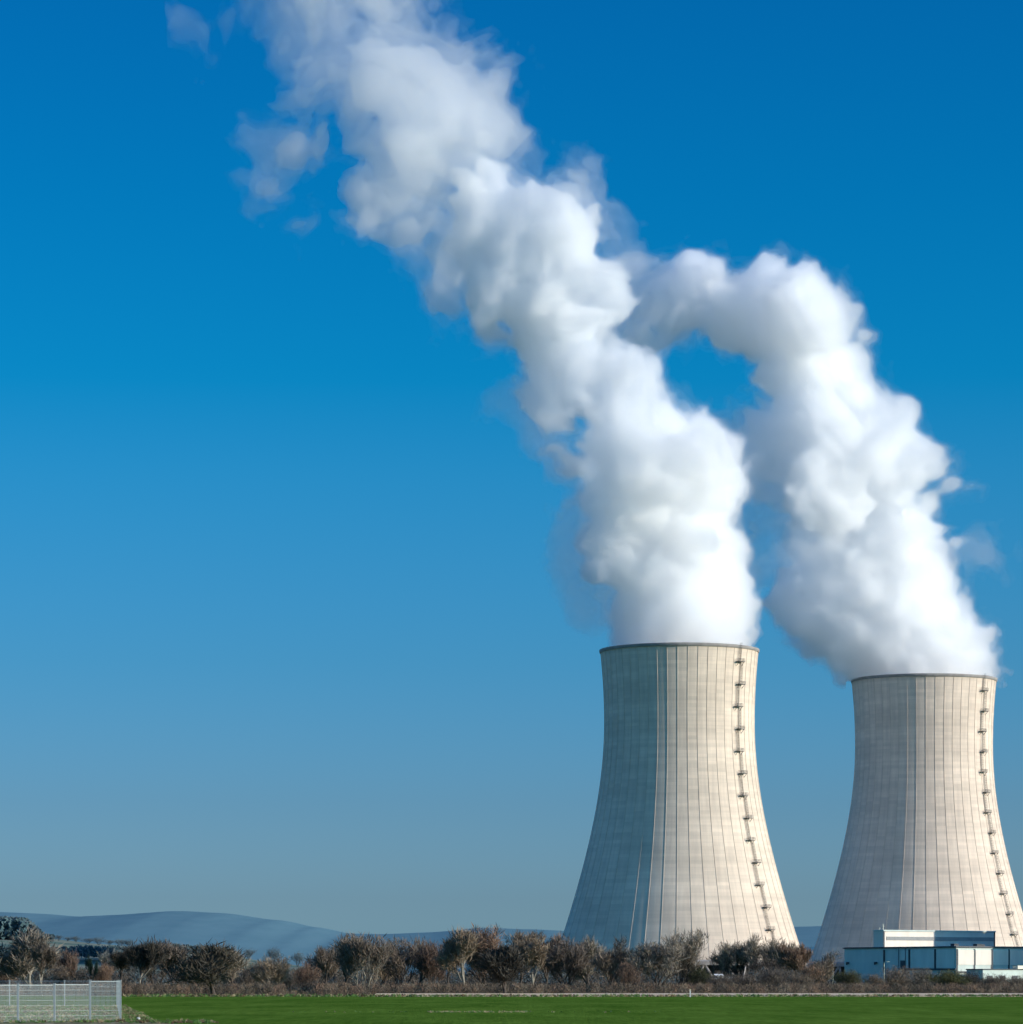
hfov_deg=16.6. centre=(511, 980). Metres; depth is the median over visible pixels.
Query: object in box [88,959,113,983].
bare bush
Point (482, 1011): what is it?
straw streak
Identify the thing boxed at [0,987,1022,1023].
ground
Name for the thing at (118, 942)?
hazy tree
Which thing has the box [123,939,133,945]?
hazy tree
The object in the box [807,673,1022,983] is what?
cooling tower
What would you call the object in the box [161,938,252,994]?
bare tree
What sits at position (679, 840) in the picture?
cooling tower
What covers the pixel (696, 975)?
bare bush
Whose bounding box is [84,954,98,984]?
conifer tree
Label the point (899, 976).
bare bush
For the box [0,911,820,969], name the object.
distant hills
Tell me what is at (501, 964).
bare tree
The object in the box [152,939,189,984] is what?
bare tree
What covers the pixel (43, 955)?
bare tree
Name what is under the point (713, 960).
bare tree
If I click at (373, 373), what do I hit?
sky
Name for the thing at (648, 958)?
bare tree
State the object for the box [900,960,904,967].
door
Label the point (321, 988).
undergrowth
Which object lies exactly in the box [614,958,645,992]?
bare bush
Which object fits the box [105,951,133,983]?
bare tree
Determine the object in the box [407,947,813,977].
hills
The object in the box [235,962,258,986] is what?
bare bush
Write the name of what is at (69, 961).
bare tree
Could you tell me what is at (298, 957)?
hazy tree
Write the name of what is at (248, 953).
hazy tree
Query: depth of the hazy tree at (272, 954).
2149.47 m
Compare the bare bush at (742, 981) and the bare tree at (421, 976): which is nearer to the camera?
the bare bush at (742, 981)
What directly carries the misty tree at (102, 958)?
on the ground at (245, 1009)
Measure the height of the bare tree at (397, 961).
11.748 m
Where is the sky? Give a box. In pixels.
[0,0,1022,933]
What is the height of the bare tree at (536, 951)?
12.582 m
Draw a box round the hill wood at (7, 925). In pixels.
[0,915,55,940]
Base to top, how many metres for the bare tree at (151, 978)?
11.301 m
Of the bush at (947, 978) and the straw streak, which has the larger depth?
the bush at (947, 978)
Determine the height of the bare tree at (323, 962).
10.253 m
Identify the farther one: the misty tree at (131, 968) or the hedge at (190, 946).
the hedge at (190, 946)
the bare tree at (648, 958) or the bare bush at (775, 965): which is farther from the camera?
the bare bush at (775, 965)
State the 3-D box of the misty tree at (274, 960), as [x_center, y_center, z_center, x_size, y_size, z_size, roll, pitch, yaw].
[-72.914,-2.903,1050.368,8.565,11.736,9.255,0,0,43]
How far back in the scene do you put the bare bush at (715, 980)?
618.76 m
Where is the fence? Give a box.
[0,980,120,1021]
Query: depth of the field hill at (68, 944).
2040.18 m
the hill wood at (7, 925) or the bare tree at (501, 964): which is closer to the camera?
the bare tree at (501, 964)
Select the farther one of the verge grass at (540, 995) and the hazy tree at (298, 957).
the hazy tree at (298, 957)
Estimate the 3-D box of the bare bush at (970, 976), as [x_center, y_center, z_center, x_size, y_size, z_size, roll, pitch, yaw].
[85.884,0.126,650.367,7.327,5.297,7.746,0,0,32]
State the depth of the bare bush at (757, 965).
1198.78 m
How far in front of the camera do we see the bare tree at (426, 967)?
639.13 m
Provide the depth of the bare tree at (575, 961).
648.10 m
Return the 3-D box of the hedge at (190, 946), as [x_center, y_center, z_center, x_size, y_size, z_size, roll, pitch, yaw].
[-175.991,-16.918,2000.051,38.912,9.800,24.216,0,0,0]
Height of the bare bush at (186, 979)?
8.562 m
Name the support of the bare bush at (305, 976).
on the ground at (245, 1009)
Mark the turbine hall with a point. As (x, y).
(940, 950)
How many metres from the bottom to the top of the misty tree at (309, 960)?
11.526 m
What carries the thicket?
on the ground at (245, 1009)
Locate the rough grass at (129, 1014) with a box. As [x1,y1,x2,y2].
[0,1004,218,1023]
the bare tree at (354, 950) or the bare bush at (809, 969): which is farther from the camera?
the bare bush at (809, 969)
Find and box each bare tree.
[0,925,63,985]
[27,940,60,989]
[53,947,79,982]
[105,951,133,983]
[119,935,170,983]
[129,939,174,986]
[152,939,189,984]
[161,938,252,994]
[216,945,251,983]
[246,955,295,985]
[310,944,340,982]
[326,937,366,983]
[330,931,394,994]
[365,935,405,983]
[379,935,431,984]
[403,938,447,987]
[412,934,437,983]
[432,925,482,989]
[440,936,450,983]
[465,922,505,986]
[473,939,534,992]
[503,929,535,983]
[512,930,549,983]
[539,930,564,985]
[543,934,592,984]
[560,934,613,984]
[588,935,634,984]
[625,934,689,992]
[660,927,708,985]
[706,941,732,974]
[717,940,743,976]
[727,936,756,976]
[739,932,769,971]
[756,936,780,963]
[768,938,797,970]
[775,941,814,980]
[810,949,842,982]
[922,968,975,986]
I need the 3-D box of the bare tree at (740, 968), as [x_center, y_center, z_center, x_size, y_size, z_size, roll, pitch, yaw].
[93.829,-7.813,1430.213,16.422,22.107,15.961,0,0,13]
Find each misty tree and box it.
[96,948,117,976]
[122,952,137,973]
[262,954,276,966]
[303,952,319,975]
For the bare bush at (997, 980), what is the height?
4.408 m
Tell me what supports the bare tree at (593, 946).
on the ground at (245, 1009)
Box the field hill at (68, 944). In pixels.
[0,939,830,984]
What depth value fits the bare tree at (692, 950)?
638.35 m
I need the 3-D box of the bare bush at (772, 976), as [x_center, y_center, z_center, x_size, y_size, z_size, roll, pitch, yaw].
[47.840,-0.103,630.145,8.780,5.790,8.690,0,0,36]
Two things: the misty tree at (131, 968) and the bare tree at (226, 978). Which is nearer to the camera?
the bare tree at (226, 978)
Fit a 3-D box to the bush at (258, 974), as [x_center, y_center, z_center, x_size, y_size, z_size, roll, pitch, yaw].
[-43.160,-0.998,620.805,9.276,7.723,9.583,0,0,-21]
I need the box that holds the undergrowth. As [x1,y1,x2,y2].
[0,981,1022,995]
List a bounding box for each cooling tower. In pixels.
[561,642,805,982]
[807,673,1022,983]
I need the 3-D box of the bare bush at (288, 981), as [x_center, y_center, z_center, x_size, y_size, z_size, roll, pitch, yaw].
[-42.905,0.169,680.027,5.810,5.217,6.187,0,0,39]
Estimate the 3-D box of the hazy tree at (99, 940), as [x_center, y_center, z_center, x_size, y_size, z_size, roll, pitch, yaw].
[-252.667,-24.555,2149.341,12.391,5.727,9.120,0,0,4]
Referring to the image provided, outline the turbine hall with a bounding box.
[843,925,1022,983]
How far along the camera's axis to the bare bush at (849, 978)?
639.21 m
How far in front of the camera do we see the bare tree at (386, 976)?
700.06 m
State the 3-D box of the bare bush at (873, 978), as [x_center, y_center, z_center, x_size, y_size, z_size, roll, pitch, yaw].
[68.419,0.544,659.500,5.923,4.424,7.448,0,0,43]
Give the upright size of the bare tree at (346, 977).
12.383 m
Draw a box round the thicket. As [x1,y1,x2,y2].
[0,964,1013,992]
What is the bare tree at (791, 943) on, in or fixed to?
on the ground at (245, 1009)
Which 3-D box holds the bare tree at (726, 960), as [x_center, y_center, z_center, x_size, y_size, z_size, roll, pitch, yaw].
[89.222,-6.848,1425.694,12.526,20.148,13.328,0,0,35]
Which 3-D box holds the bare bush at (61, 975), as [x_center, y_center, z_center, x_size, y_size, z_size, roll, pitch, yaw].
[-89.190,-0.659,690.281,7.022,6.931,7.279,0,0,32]
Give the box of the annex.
[966,966,1022,980]
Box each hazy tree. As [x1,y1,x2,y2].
[80,938,94,943]
[92,937,107,944]
[115,938,124,945]
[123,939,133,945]
[242,949,255,959]
[266,947,284,958]
[290,951,304,966]
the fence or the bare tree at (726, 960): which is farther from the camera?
the bare tree at (726, 960)
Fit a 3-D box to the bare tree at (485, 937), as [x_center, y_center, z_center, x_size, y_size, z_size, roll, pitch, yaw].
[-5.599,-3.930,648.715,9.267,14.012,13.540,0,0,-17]
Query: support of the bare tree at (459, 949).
on the ground at (245, 1009)
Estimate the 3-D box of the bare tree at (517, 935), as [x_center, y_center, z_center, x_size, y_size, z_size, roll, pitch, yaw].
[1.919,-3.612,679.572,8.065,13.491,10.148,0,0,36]
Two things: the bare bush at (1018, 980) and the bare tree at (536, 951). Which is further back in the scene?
the bare tree at (536, 951)
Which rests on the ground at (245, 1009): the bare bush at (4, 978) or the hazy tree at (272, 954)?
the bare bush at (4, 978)
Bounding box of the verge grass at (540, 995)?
[121,993,1022,996]
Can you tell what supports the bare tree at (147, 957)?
on the ground at (245, 1009)
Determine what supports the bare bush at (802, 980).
on the ground at (245, 1009)
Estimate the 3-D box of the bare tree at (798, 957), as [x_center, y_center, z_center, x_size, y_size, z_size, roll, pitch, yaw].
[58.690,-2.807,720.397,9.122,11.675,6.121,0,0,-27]
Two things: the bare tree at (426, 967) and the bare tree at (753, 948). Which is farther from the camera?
the bare tree at (753, 948)
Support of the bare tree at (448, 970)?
on the ground at (245, 1009)
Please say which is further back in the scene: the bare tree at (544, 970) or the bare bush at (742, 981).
the bare tree at (544, 970)
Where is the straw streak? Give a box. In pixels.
[304,1010,660,1012]
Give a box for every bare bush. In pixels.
[0,973,19,983]
[43,963,77,983]
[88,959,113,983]
[173,957,198,984]
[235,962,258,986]
[279,970,295,993]
[289,961,321,990]
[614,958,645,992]
[682,966,712,984]
[706,972,734,991]
[728,973,760,992]
[746,954,774,973]
[755,965,798,987]
[762,958,806,974]
[785,972,818,985]
[796,960,827,983]
[831,969,866,984]
[862,972,885,984]
[880,964,918,985]
[906,967,944,986]
[956,969,989,986]
[974,974,1011,985]
[1001,974,1022,988]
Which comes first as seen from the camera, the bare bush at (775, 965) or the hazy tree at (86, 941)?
the bare bush at (775, 965)
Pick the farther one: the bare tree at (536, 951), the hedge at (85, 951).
the hedge at (85, 951)
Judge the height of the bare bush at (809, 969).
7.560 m
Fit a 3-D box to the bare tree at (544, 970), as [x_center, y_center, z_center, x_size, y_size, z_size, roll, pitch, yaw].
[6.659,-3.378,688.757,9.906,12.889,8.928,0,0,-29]
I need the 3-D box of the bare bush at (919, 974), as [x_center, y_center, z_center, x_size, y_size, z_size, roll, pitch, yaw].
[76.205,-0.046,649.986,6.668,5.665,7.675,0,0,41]
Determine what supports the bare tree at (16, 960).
on the ground at (245, 1009)
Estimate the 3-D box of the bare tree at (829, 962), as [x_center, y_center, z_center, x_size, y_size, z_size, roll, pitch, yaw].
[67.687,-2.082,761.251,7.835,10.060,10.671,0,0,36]
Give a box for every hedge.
[56,944,178,957]
[171,943,234,953]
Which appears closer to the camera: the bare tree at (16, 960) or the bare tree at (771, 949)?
the bare tree at (16, 960)
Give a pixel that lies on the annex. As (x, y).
(1015, 971)
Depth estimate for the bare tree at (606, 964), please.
639.94 m

